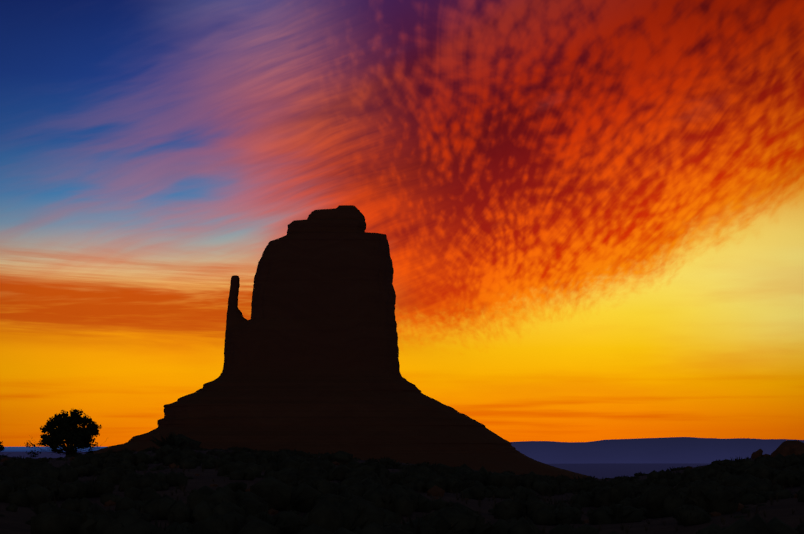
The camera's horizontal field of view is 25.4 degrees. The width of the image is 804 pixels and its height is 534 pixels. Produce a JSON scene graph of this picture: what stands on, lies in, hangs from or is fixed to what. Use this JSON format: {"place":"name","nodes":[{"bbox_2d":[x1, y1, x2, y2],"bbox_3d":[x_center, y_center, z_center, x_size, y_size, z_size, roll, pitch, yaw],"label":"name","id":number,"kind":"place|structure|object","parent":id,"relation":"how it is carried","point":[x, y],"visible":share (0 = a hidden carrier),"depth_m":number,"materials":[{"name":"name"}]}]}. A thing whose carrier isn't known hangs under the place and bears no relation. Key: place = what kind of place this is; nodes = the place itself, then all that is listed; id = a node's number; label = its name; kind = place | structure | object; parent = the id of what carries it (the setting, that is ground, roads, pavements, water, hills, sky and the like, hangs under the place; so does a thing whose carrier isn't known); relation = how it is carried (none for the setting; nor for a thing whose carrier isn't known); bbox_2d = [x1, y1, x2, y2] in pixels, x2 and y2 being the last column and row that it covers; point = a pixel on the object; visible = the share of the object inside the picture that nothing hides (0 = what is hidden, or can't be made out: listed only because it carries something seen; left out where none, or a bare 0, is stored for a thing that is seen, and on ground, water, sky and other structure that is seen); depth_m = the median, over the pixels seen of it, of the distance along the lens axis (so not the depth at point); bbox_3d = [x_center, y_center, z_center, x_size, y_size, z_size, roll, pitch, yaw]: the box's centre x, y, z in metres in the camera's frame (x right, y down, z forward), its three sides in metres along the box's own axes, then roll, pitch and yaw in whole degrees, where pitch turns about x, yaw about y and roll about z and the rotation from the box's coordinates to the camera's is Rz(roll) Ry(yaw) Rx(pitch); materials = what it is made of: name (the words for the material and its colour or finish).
{"place":"outdoors","nodes":[
{"label":"outdoors","id":0,"kind":"place"},
{"bbox_2d":[1,447,105,451],"bbox_3d":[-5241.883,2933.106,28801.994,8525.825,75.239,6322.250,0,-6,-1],"label":"plateau","id":1,"kind":"structure","parent":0,"point":[18,449],"depth_m":25760.21,"materials":[{"name":"blue stone"}]},
{"bbox_2d":[0,449,803,533],"bbox_3d":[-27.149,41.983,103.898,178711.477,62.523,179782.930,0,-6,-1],"label":"ground","id":2,"kind":"structure","parent":0,"point":[14,522],"depth_m":60.07,"materials":[{"name":"soil"}]},
{"bbox_2d":[0,441,8,454],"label":"juniper wood","id":3,"kind":"object","parent":2,"relation":"on","point":[2,447],"visible":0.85,"depth_m":160.80,"materials":[{"name":"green plant"}]},
{"bbox_2d":[24,409,113,456],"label":"juniper wood","id":4,"kind":"object","parent":2,"relation":"on","point":[67,431],"visible":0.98,"depth_m":147.55,"materials":[{"name":"black plant"}]},
{"bbox_2d":[93,205,597,478],"bbox_3d":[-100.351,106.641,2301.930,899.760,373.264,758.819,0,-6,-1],"label":"butte","id":5,"kind":"object","parent":2,"relation":"on","point":[311,365],"visible":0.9,"depth_m":2236.79,"materials":[{"name":"stone"}]},
{"bbox_2d":[0,432,803,533],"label":"sagebrush scrub","id":6,"kind":"object","parent":2,"relation":"on","point":[371,497],"visible":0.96,"depth_m":56.44,"materials":[{"name":"black plant"}]},
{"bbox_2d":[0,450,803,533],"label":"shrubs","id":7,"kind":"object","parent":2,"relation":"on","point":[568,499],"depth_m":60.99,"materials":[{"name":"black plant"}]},
{"bbox_2d":[751,449,762,458],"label":"rock","id":8,"kind":"object","parent":2,"relation":"on","point":[757,453],"visible":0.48,"depth_m":144.54,"materials":[{"name":"black stone"}]},
{"bbox_2d":[771,440,803,456],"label":"boulder","id":9,"kind":"object","parent":2,"relation":"on","point":[788,447],"visible":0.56,"depth_m":137.91,"materials":[{"name":"black stone"}]},
{"bbox_2d":[0,0,803,446],"label":"sky","id":10,"kind":"structure","parent":0,"point":[590,213],"materials":[{"name":"orange"}]},
{"bbox_2d":[510,437,803,463],"bbox_3d":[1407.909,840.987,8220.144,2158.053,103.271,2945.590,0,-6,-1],"label":"mesa","id":11,"kind":"structure","parent":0,"point":[676,450],"depth_m":6936.83,"materials":[{"name":"blue stone"}]}
]}

